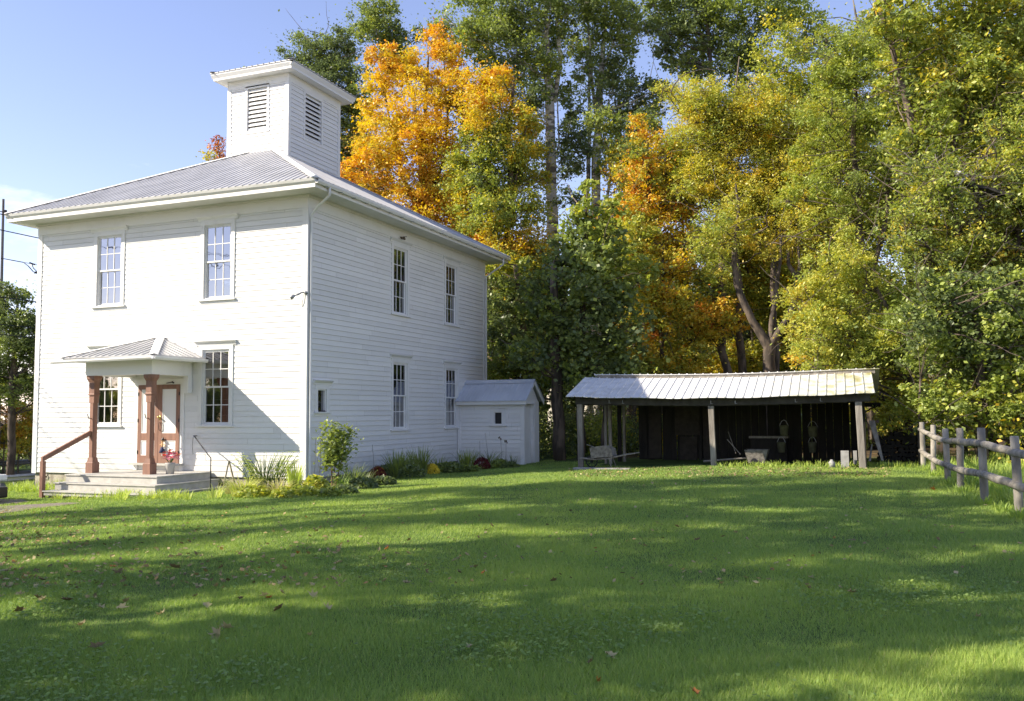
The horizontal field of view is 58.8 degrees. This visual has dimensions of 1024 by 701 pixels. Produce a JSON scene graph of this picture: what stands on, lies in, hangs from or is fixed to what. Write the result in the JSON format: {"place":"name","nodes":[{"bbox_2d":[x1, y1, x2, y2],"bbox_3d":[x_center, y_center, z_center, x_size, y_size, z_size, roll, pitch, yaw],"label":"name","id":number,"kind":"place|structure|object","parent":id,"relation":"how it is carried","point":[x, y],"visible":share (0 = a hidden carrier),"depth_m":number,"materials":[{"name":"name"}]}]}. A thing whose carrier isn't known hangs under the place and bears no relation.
{"place":"outdoors","nodes":[
{"label":"outdoors","id":0,"kind":"place"},
{"bbox_2d":[0,499,28,503],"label":"path","id":1,"kind":"structure","parent":0,"point":[2,501],"depth_m":22.50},
{"bbox_2d":[0,470,34,486],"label":"road","id":2,"kind":"structure","parent":0,"point":[21,472],"depth_m":49.65,"materials":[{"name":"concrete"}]},
{"bbox_2d":[0,502,74,512],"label":"driveway","id":3,"kind":"structure","parent":0,"point":[31,506],"depth_m":20.28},
{"bbox_2d":[0,0,1021,419],"label":"sky","id":4,"kind":"structure","parent":0,"point":[95,94],"materials":[{"name":"blue"}]},
{"bbox_2d":[0,420,1023,700],"bbox_3d":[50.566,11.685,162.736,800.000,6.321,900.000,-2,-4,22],"label":"ground","id":5,"kind":"structure","parent":0,"point":[632,460],"depth_m":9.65,"materials":[{"name":"green plant"}]},
{"bbox_2d":[0,199,6,421],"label":"utility pole","id":6,"kind":"object","parent":5,"relation":"on","point":[2,244],"visible":0.46,"depth_m":44.91,"materials":[{"name":"brown wood"}]},
{"bbox_2d":[0,474,7,497],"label":"parked car","id":7,"kind":"object","parent":5,"relation":"on","point":[3,490],"visible":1,"depth_m":22.64,"materials":[{"name":"silver metal"}]},
{"bbox_2d":[0,459,31,471],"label":"guard rail","id":8,"kind":"object","parent":5,"relation":"on","point":[24,461],"visible":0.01,"depth_m":52.38,"materials":[{"name":"grey"}]},
{"bbox_2d":[0,398,32,472],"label":"tree","id":9,"kind":"object","parent":5,"relation":"on","point":[24,430],"visible":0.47,"depth_m":49.32,"materials":[{"name":"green plant"}]},
{"bbox_2d":[0,473,34,484],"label":"guard rail","id":10,"kind":"object","parent":5,"relation":"on","point":[20,477],"visible":0.02,"depth_m":38.85,"materials":[{"name":"metal"}]},
{"bbox_2d":[0,278,36,474],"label":"tree","id":11,"kind":"object","parent":5,"relation":"on","point":[14,382],"visible":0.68,"depth_m":43.50,"materials":[{"name":"green plant"}]},
{"bbox_2d":[0,478,64,491],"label":"tall grass","id":12,"kind":"structure","parent":5,"relation":"on","point":[22,486],"depth_m":26.57,"materials":[{"name":"plant"}]},
{"bbox_2d":[49,486,193,499],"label":"weeds","id":13,"kind":"object","parent":5,"relation":"on","point":[173,494],"visible":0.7,"depth_m":21.66,"materials":[{"name":"green plant"}]},
{"bbox_2d":[196,135,226,162],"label":"tree","id":14,"kind":"object","parent":5,"relation":"on","point":[215,153],"visible":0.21,"depth_m":59.77,"materials":[{"name":"orange plant"}]},
{"bbox_2d":[207,625,220,640],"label":"fallen leaf","id":15,"kind":"object","parent":5,"relation":"on","point":[217,630],"visible":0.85,"depth_m":6.41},
{"bbox_2d":[203,484,231,498],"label":"strap leaved plant","id":16,"kind":"object","parent":5,"relation":"on","point":[212,493],"visible":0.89,"depth_m":20.39,"materials":[{"name":"green plant"}]},
{"bbox_2d":[222,460,234,489],"bbox_3d":[-7.358,3.286,23.777,0.178,0.855,0.602,-2,-4,16],"label":"easel frame","id":17,"kind":"object","parent":5,"relation":"on","point":[228,464],"visible":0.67,"depth_m":23.61,"materials":[{"name":"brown wood"}]},
{"bbox_2d":[221,473,268,493],"bbox_3d":[-6.312,3.148,21.359,1.627,0.523,1.344,1,-4,-19],"label":"strap leaved plant","id":18,"kind":"object","parent":5,"relation":"on","point":[233,487],"visible":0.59,"depth_m":21.36,"materials":[{"name":"green plant"}]},
{"bbox_2d":[231,484,271,497],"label":"leafy plant","id":19,"kind":"object","parent":5,"relation":"on","point":[262,490],"visible":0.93,"depth_m":20.49,"materials":[{"name":"green plant"}]},
{"bbox_2d":[231,450,302,492],"bbox_3d":[-5.949,2.930,21.961,1.762,0.994,1.302,-2,-4,22],"label":"fern leaved plant","id":20,"kind":"object","parent":5,"relation":"on","point":[278,465],"visible":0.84,"depth_m":21.94,"materials":[{"name":"green plant"}]},
{"bbox_2d":[4,57,544,497],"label":"meeting hall","id":21,"kind":"structure","parent":5,"relation":"on","point":[272,283],"depth_m":26.38,"materials":[{"name":"white paint"}]},
{"bbox_2d":[87,345,121,426],"bbox_3d":[-11.849,1.033,26.570,1.380,2.395,0.235,-2,-4,22],"label":"window","id":22,"kind":"structure","parent":21,"relation":"in","point":[109,405],"depth_m":26.56,"materials":[{"name":"white paint"}]},
{"bbox_2d":[90,225,127,308],"bbox_3d":[-11.871,-2.459,26.810,1.380,2.395,0.235,-2,-4,22],"label":"window","id":23,"kind":"structure","parent":21,"relation":"in","point":[109,250],"depth_m":26.86,"materials":[{"name":"white paint"}]},
{"bbox_2d":[137,385,158,462],"bbox_3d":[-10.353,2.085,25.855,0.750,2.207,0.050,-2,-4,22],"label":"door","id":24,"kind":"structure","parent":21,"relation":"in","point":[142,404],"depth_m":25.90,"materials":[{"name":"white paint"}]},
{"bbox_2d":[157,384,179,462],"bbox_3d":[-9.666,2.059,25.535,0.750,2.207,0.133,-2,-4,22],"label":"door","id":25,"kind":"structure","parent":21,"relation":"in","point":[169,395],"depth_m":25.58,"materials":[{"name":"red paint"}]},
{"bbox_2d":[162,449,180,473],"bbox_3d":[-9.032,2.942,24.081,0.545,0.650,0.545,-2,-4,22],"label":"flower pot","id":26,"kind":"object","parent":21,"relation":"on","point":[170,467],"visible":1,"depth_m":24.00,"materials":[{"name":"grey ceramic"}]},
{"bbox_2d":[194,339,236,426],"bbox_3d":[-8.175,0.909,25.097,1.380,2.395,0.235,-2,-4,22],"label":"window","id":27,"kind":"structure","parent":21,"relation":"in","point":[215,392],"depth_m":25.14,"materials":[{"name":"white paint"}]},
{"bbox_2d":[196,213,238,301],"bbox_3d":[-8.197,-2.583,25.337,1.380,2.395,0.235,-2,-4,22],"label":"window","id":28,"kind":"structure","parent":21,"relation":"in","point":[217,275],"depth_m":25.39,"materials":[{"name":"white paint"}]},
{"bbox_2d":[312,379,333,413],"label":"window","id":29,"kind":"structure","parent":21,"relation":"in","point":[322,387],"depth_m":24.69,"materials":[{"name":"white paint"}]},
{"bbox_2d":[389,353,412,430],"bbox_3d":[-3.552,1.331,28.680,0.255,2.405,1.350,-2,-4,22],"label":"window","id":30,"kind":"structure","parent":21,"relation":"in","point":[399,370],"depth_m":28.77,"materials":[{"name":"white paint"}]},
{"bbox_2d":[390,237,412,317],"bbox_3d":[-3.575,-2.305,28.929,0.255,2.435,1.350,-2,-4,22],"label":"window","id":31,"kind":"structure","parent":21,"relation":"in","point":[400,298],"depth_m":29.04,"materials":[{"name":"white paint"}]},
{"bbox_2d":[443,255,461,327],"bbox_3d":[-2.183,-2.077,32.382,0.255,2.435,1.350,-2,-4,22],"label":"window","id":32,"kind":"structure","parent":21,"relation":"in","point":[451,266],"depth_m":32.49,"materials":[{"name":"white paint"}]},
{"bbox_2d":[443,360,461,428],"bbox_3d":[-2.160,1.569,32.132,0.255,2.385,1.350,-2,-4,22],"label":"window","id":33,"kind":"structure","parent":21,"relation":"in","point":[451,368],"depth_m":32.22,"materials":[{"name":"white paint"}]},
{"bbox_2d":[256,475,300,491],"bbox_3d":[-5.412,3.127,20.958,1.508,0.453,1.430,-2,-4,22],"label":"strap leaved plant","id":34,"kind":"object","parent":5,"relation":"on","point":[275,486],"visible":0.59,"depth_m":21.13,"materials":[{"name":"green plant"}]},
{"bbox_2d":[269,486,296,497],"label":"leafy plant","id":35,"kind":"object","parent":5,"relation":"on","point":[278,492],"visible":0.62,"depth_m":19.94,"materials":[{"name":"green plant"}]},
{"bbox_2d":[282,460,309,486],"bbox_3d":[-5.089,2.957,21.430,0.631,0.817,0.702,2,-4,-26],"label":"strap leaved plant","id":36,"kind":"object","parent":5,"relation":"on","point":[298,477],"visible":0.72,"depth_m":21.34,"materials":[{"name":"green plant"}]},
{"bbox_2d":[284,484,318,497],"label":"leafy plant","id":37,"kind":"object","parent":5,"relation":"on","point":[301,492],"visible":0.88,"depth_m":19.49,"materials":[{"name":"green plant"}]},
{"bbox_2d":[301,474,329,493],"bbox_3d":[-4.451,3.048,20.568,0.798,0.500,0.752,-2,-4,22],"label":"leafy plant","id":38,"kind":"object","parent":5,"relation":"on","point":[317,481],"visible":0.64,"depth_m":20.46,"materials":[{"name":"yellow plant"}]},
{"bbox_2d":[243,9,392,192],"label":"tree","id":39,"kind":"object","parent":5,"relation":"on","point":[329,65],"visible":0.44,"depth_m":49.32,"materials":[{"name":"green plant"}]},
{"bbox_2d":[316,485,342,496],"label":"leafy plant","id":40,"kind":"object","parent":5,"relation":"on","point":[330,490],"visible":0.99,"depth_m":18.86,"materials":[{"name":"green plant"}]},
{"bbox_2d":[312,417,363,485],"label":"leafy sapling","id":41,"kind":"object","parent":5,"relation":"on","point":[333,453],"visible":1,"depth_m":21.61,"materials":[{"name":"green"}]},
{"bbox_2d":[333,483,360,494],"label":"leafy plant","id":42,"kind":"object","parent":5,"relation":"on","point":[348,488],"visible":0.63,"depth_m":19.65,"materials":[{"name":"green plant"}]},
{"bbox_2d":[339,462,371,484],"bbox_3d":[-3.948,3.080,22.761,1.049,0.673,1.165,-2,-4,22],"label":"strap leaved plant","id":43,"kind":"object","parent":5,"relation":"on","point":[351,474],"visible":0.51,"depth_m":22.71,"materials":[{"name":"green plant"}]},
{"bbox_2d":[348,476,379,488],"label":"leafy plant","id":44,"kind":"object","parent":5,"relation":"on","point":[367,481],"visible":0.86,"depth_m":21.73,"materials":[{"name":"green plant"}]},
{"bbox_2d":[367,466,386,477],"bbox_3d":[-3.762,3.418,25.367,0.561,0.412,0.562,-2,-4,22],"label":"flower mound","id":45,"kind":"object","parent":5,"relation":"on","point":[380,471],"visible":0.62,"depth_m":25.28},
{"bbox_2d":[335,0,426,188],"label":"tree","id":46,"kind":"object","parent":5,"relation":"on","point":[374,26],"visible":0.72,"depth_m":53.47,"materials":[{"name":"green plant"}]},
{"bbox_2d":[372,474,396,484],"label":"leafy plant","id":47,"kind":"object","parent":5,"relation":"on","point":[386,480],"visible":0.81,"depth_m":23.00,"materials":[{"name":"green plant"}]},
{"bbox_2d":[380,448,418,477],"bbox_3d":[-3.356,3.238,26.089,1.381,0.889,1.368,-2,-4,22],"label":"strap leaved plant","id":48,"kind":"object","parent":5,"relation":"on","point":[398,463],"visible":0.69,"depth_m":25.92,"materials":[{"name":"green plant"}]},
{"bbox_2d":[314,434,507,477],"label":"seed stalks","id":49,"kind":"object","parent":5,"relation":"on","point":[373,457],"visible":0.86,"depth_m":24.53,"materials":[{"name":"brown plant"}]},
{"bbox_2d":[396,464,426,478],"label":"leafy plant","id":50,"kind":"object","parent":5,"relation":"on","point":[402,472],"visible":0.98,"depth_m":25.40,"materials":[{"name":"green plant"}]},
{"bbox_2d":[340,15,486,242],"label":"tree","id":51,"kind":"object","parent":5,"relation":"on","point":[379,152],"visible":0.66,"depth_m":42.16,"materials":[{"name":"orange plant"}]},
{"bbox_2d":[407,446,434,472],"bbox_3d":[-2.744,3.282,27.298,1.212,0.949,1.127,0,-4,-4],"label":"strap leaved plant","id":52,"kind":"object","parent":5,"relation":"on","point":[422,463],"visible":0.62,"depth_m":27.14,"materials":[{"name":"green plant"}]},
{"bbox_2d":[427,463,439,473],"bbox_3d":[-2.424,3.572,27.504,0.534,0.349,0.542,-2,-4,22],"label":"flower mound","id":53,"kind":"object","parent":5,"relation":"on","point":[433,468],"visible":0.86,"depth_m":27.35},
{"bbox_2d":[442,461,462,472],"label":"leafy plant","id":54,"kind":"object","parent":5,"relation":"on","point":[455,464],"visible":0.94,"depth_m":27.92,"materials":[{"name":"green plant"}]},
{"bbox_2d":[456,449,478,464],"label":"strap leaved plant","id":55,"kind":"object","parent":5,"relation":"on","point":[465,459],"visible":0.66,"depth_m":29.76,"materials":[{"name":"green plant"}]},
{"bbox_2d":[462,463,481,471],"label":"leafy plant","id":56,"kind":"object","parent":5,"relation":"on","point":[469,467],"visible":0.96,"depth_m":27.72,"materials":[{"name":"green plant"}]},
{"bbox_2d":[474,457,490,468],"bbox_3d":[-0.964,3.596,29.081,0.610,0.408,0.622,-2,-4,22],"label":"flower mound","id":57,"kind":"object","parent":5,"relation":"on","point":[486,464],"visible":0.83,"depth_m":28.95,"materials":[{"name":"plant"}]},
{"bbox_2d":[422,45,569,379],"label":"tree","id":58,"kind":"object","parent":5,"relation":"on","point":[495,201],"visible":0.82,"depth_m":40.31,"materials":[{"name":"green plant"}]},
{"bbox_2d":[490,458,506,468],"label":"leafy plant","id":59,"kind":"object","parent":5,"relation":"on","point":[498,462],"visible":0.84,"depth_m":29.06,"materials":[{"name":"green plant"}]},
{"bbox_2d":[399,0,607,443],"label":"tree","id":60,"kind":"object","parent":5,"relation":"on","point":[504,25],"visible":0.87,"depth_m":44.55,"materials":[{"name":"green plant"}]},
{"bbox_2d":[499,461,519,467],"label":"leafy plant","id":61,"kind":"object","parent":5,"relation":"on","point":[510,464],"visible":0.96,"depth_m":28.82,"materials":[{"name":"green plant"}]},
{"bbox_2d":[0,466,1022,588],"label":"leaf litter","id":62,"kind":"object","parent":5,"relation":"on","point":[220,578],"visible":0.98,"depth_m":11.13,"materials":[{"name":"plant"}]},
{"bbox_2d":[0,551,1023,700],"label":"clover","id":63,"kind":"object","parent":5,"relation":"on","point":[462,634],"visible":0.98,"depth_m":6.39,"materials":[{"name":"green plant"}]},
{"bbox_2d":[0,381,1023,469],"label":"undergrowth","id":64,"kind":"object","parent":5,"relation":"on","point":[593,427],"visible":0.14,"depth_m":36.48,"materials":[{"name":"green plant"}]},
{"bbox_2d":[485,242,551,379],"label":"tree","id":65,"kind":"object","parent":5,"relation":"on","point":[497,328],"visible":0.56,"depth_m":38.60,"materials":[{"name":"green plant"}]},
{"bbox_2d":[487,226,572,395],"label":"tree","id":66,"kind":"object","parent":5,"relation":"on","point":[523,301],"visible":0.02,"depth_m":41.18,"materials":[{"name":"green plant"}]},
{"bbox_2d":[503,240,618,425],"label":"tree","id":67,"kind":"object","parent":5,"relation":"on","point":[570,403],"visible":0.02,"depth_m":46.98,"materials":[{"name":"green plant"}]},
{"bbox_2d":[490,162,683,460],"bbox_3d":[2.718,-1.369,33.345,6.501,11.245,5.866,-4,-5,44],"label":"tree","id":68,"kind":"object","parent":5,"relation":"on","point":[592,263],"visible":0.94,"depth_m":32.80,"materials":[{"name":"green plant"}]},
{"bbox_2d":[573,467,630,470],"bbox_3d":[2.520,3.334,25.497,1.600,0.080,0.300,-2,-4,20],"label":"sill stone","id":69,"kind":"object","parent":5,"relation":"on","point":[579,468],"visible":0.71,"depth_m":25.47,"materials":[{"name":"stone"}]},
{"bbox_2d":[580,444,639,466],"bbox_3d":[2.811,3.012,25.989,1.766,0.664,0.610,0,-4,0],"label":"wheelbarrow","id":70,"kind":"object","parent":5,"relation":"on","point":[598,452],"visible":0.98,"depth_m":25.75,"materials":[{"name":"grey wood"}]},
{"bbox_2d":[550,0,680,418],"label":"tree","id":71,"kind":"object","parent":5,"relation":"on","point":[608,79],"visible":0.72,"depth_m":45.64,"materials":[{"name":"green plant"}]},
{"bbox_2d":[552,98,717,427],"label":"tree","id":72,"kind":"object","parent":5,"relation":"on","point":[596,120],"visible":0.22,"depth_m":40.65,"materials":[{"name":"green plant"}]},
{"bbox_2d":[597,112,705,330],"bbox_3d":[6.200,-3.077,38.812,5.798,14.924,5.183,-2,-4,22],"label":"tree","id":73,"kind":"object","parent":5,"relation":"on","point":[623,174],"visible":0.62,"depth_m":38.42,"materials":[{"name":"orange plant"}]},
{"bbox_2d":[616,283,693,410],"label":"tree","id":74,"kind":"object","parent":5,"relation":"on","point":[655,340],"visible":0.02,"depth_m":49.31,"materials":[{"name":"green plant"}]},
{"bbox_2d":[570,206,770,449],"bbox_3d":[6.708,-0.862,37.176,8.041,10.389,5.646,1,-4,-23],"label":"tree","id":75,"kind":"object","parent":5,"relation":"on","point":[711,322],"visible":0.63,"depth_m":36.35,"materials":[{"name":"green plant"}]},
{"bbox_2d":[566,368,880,467],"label":"open shed","id":76,"kind":"structure","parent":5,"relation":"on","point":[702,408],"depth_m":27.76,"materials":[{"name":"grey wood"}]},
{"bbox_2d":[777,437,785,452],"bbox_3d":[8.062,2.810,27.205,0.262,0.477,0.262,-2,-4,22],"label":"hanging pail","id":77,"kind":"object","parent":76,"relation":"hanging from","point":[781,447],"visible":1,"depth_m":27.11,"materials":[{"name":"grey metal"}]},
{"bbox_2d":[779,420,787,435],"bbox_3d":[8.141,2.310,27.205,0.272,0.477,0.273,-2,-4,22],"label":"hanging pail","id":78,"kind":"object","parent":76,"relation":"hanging from","point":[783,430],"visible":1,"depth_m":27.11,"materials":[{"name":"grey metal"}]},
{"bbox_2d":[807,421,817,436],"bbox_3d":[9.003,2.345,27.205,0.302,0.477,0.304,-2,-4,22],"label":"hanging pail","id":79,"kind":"object","parent":76,"relation":"hanging from","point":[812,431],"visible":1,"depth_m":27.09,"materials":[{"name":"grey metal"}]},
{"bbox_2d":[808,437,816,452],"bbox_3d":[8.992,2.810,27.205,0.252,0.477,0.252,-2,-4,22],"label":"hanging pail","id":80,"kind":"object","parent":76,"relation":"hanging from","point":[812,447],"visible":1,"depth_m":27.11,"materials":[{"name":"grey metal"}]},
{"bbox_2d":[703,457,746,461],"bbox_3d":[6.140,3.135,26.100,1.417,0.125,0.056,1,-4,-16],"label":"plank","id":81,"kind":"object","parent":5,"relation":"on","point":[727,459],"visible":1,"depth_m":26.10,"materials":[{"name":"grey wood"}]},
{"bbox_2d":[626,0,858,339],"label":"tree","id":82,"kind":"object","parent":5,"relation":"on","point":[684,26],"visible":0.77,"depth_m":46.36,"materials":[{"name":"green plant"}]},
{"bbox_2d":[685,230,812,372],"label":"tree","id":83,"kind":"object","parent":5,"relation":"on","point":[746,336],"depth_m":46.65,"materials":[{"name":"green plant"}]},
{"bbox_2d":[638,56,871,372],"bbox_3d":[9.982,-4.072,37.839,9.640,16.449,6.321,0,-4,-8],"label":"tree","id":84,"kind":"object","parent":5,"relation":"on","point":[710,121],"visible":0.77,"depth_m":37.36,"materials":[{"name":"yellow plant"}]},
{"bbox_2d":[659,161,853,435],"bbox_3d":[8.796,-1.652,32.709,6.809,11.115,4.700,0,-4,-4],"label":"tree","id":85,"kind":"object","parent":5,"relation":"on","point":[777,248],"visible":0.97,"depth_m":32.90,"materials":[{"name":"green plant"}]},
{"bbox_2d":[744,449,769,463],"bbox_3d":[7.091,3.073,26.301,0.685,0.410,0.826,-2,-4,22],"label":"wooden tub","id":86,"kind":"object","parent":5,"relation":"on","point":[756,455],"visible":0.81,"depth_m":26.02,"materials":[{"name":"grey wood"}]},
{"bbox_2d":[674,125,853,370],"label":"tree","id":87,"kind":"object","parent":5,"relation":"on","point":[713,298],"depth_m":44.70,"materials":[{"name":"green plant"}]},
{"bbox_2d":[749,436,788,461],"bbox_3d":[7.886,3.014,27.852,1.150,0.780,0.600,-2,-4,20],"label":"workbench","id":88,"kind":"object","parent":5,"relation":"on","point":[764,442],"visible":0.73,"depth_m":27.59,"materials":[{"name":"grey wood"}]},
{"bbox_2d":[688,190,857,417],"bbox_3d":[11.463,-1.446,40.080,8.793,11.250,6.873,-1,-4,10],"label":"tree","id":89,"kind":"object","parent":5,"relation":"on","point":[759,294],"visible":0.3,"depth_m":39.14,"materials":[{"name":"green plant"}]},
{"bbox_2d":[717,459,919,467],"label":"weeds","id":90,"kind":"object","parent":5,"relation":"on","point":[819,464],"visible":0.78,"depth_m":24.65,"materials":[{"name":"green plant"}]},
{"bbox_2d":[783,295,855,420],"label":"tree","id":91,"kind":"object","parent":5,"relation":"on","point":[794,359],"visible":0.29,"depth_m":31.37,"materials":[{"name":"yellow plant"}]},
{"bbox_2d":[841,451,848,467],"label":"concrete block","id":92,"kind":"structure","parent":5,"relation":"on","point":[845,459],"depth_m":24.52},
{"bbox_2d":[759,13,931,448],"bbox_3d":[13.105,-4.373,33.842,7.427,16.470,6.290,1,-4,-24],"label":"tree","id":93,"kind":"object","parent":5,"relation":"on","point":[847,81],"visible":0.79,"depth_m":33.73,"materials":[{"name":"green plant"}]},
{"bbox_2d":[799,249,900,394],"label":"tree","id":94,"kind":"object","parent":5,"relation":"on","point":[889,262],"visible":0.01,"depth_m":49.85,"materials":[{"name":"green plant"}]},
{"bbox_2d":[734,0,970,384],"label":"tree","id":95,"kind":"object","parent":5,"relation":"on","point":[790,49],"visible":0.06,"depth_m":43.38,"materials":[{"name":"green plant"}]},
{"bbox_2d":[754,166,958,435],"bbox_3d":[10.716,-0.973,27.831,7.203,9.025,4.472,1,-4,-16],"label":"tree","id":96,"kind":"object","parent":5,"relation":"on","point":[812,316],"visible":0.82,"depth_m":27.67,"materials":[{"name":"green plant"}]},
{"bbox_2d":[868,420,883,460],"bbox_3d":[10.069,2.469,25.020,0.164,1.078,0.786,0,-4,-2],"label":"leaning board","id":97,"kind":"object","parent":5,"relation":"on","point":[872,423],"visible":1,"depth_m":25.08,"materials":[{"name":"grey wood"}]},
{"bbox_2d":[877,427,925,461],"bbox_3d":[11.604,2.793,27.152,1.768,1.032,1.083,0,-4,0],"label":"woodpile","id":98,"kind":"object","parent":5,"relation":"on","point":[908,451],"visible":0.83,"depth_m":26.64,"materials":[{"name":"wood"}]},
{"bbox_2d":[822,76,1023,456],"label":"tree","id":99,"kind":"object","parent":5,"relation":"on","point":[987,244],"visible":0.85,"depth_m":28.37,"materials":[{"name":"green plant"}]},
{"bbox_2d":[875,136,1023,230],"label":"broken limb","id":100,"kind":"object","parent":99,"relation":"attached to","point":[991,191],"visible":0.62,"depth_m":28.14,"materials":[{"name":"plant"}]},
{"bbox_2d":[839,0,1023,454],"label":"tree","id":101,"kind":"object","parent":5,"relation":"on","point":[1003,42],"visible":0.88,"depth_m":30.51,"materials":[{"name":"green plant"}]},
{"bbox_2d":[854,230,1023,464],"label":"tree","id":102,"kind":"object","parent":5,"relation":"on","point":[946,304],"visible":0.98,"depth_m":24.58,"materials":[{"name":"green plant"}]},
{"bbox_2d":[905,285,974,405],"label":"tree","id":103,"kind":"object","parent":5,"relation":"on","point":[949,378],"visible":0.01,"depth_m":47.34,"materials":[{"name":"green plant"}]},
{"bbox_2d":[880,25,1023,380],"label":"tree","id":104,"kind":"object","parent":5,"relation":"on","point":[1022,93],"visible":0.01,"depth_m":41.03,"materials":[{"name":"green plant"}]},
{"bbox_2d":[917,422,1023,511],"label":"rail fence","id":105,"kind":"object","parent":5,"relation":"on","point":[1013,451],"visible":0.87,"depth_m":14.64,"materials":[{"name":"wood"}]},
{"bbox_2d":[918,463,1023,520],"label":"weeds","id":106,"kind":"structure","parent":5,"relation":"on","point":[997,508],"depth_m":14.91,"materials":[{"name":"plant"}]},
{"bbox_2d":[924,449,1023,505],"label":"tall grass","id":107,"kind":"structure","parent":0,"point":[1004,470],"depth_m":20.20,"materials":[{"name":"plant"}]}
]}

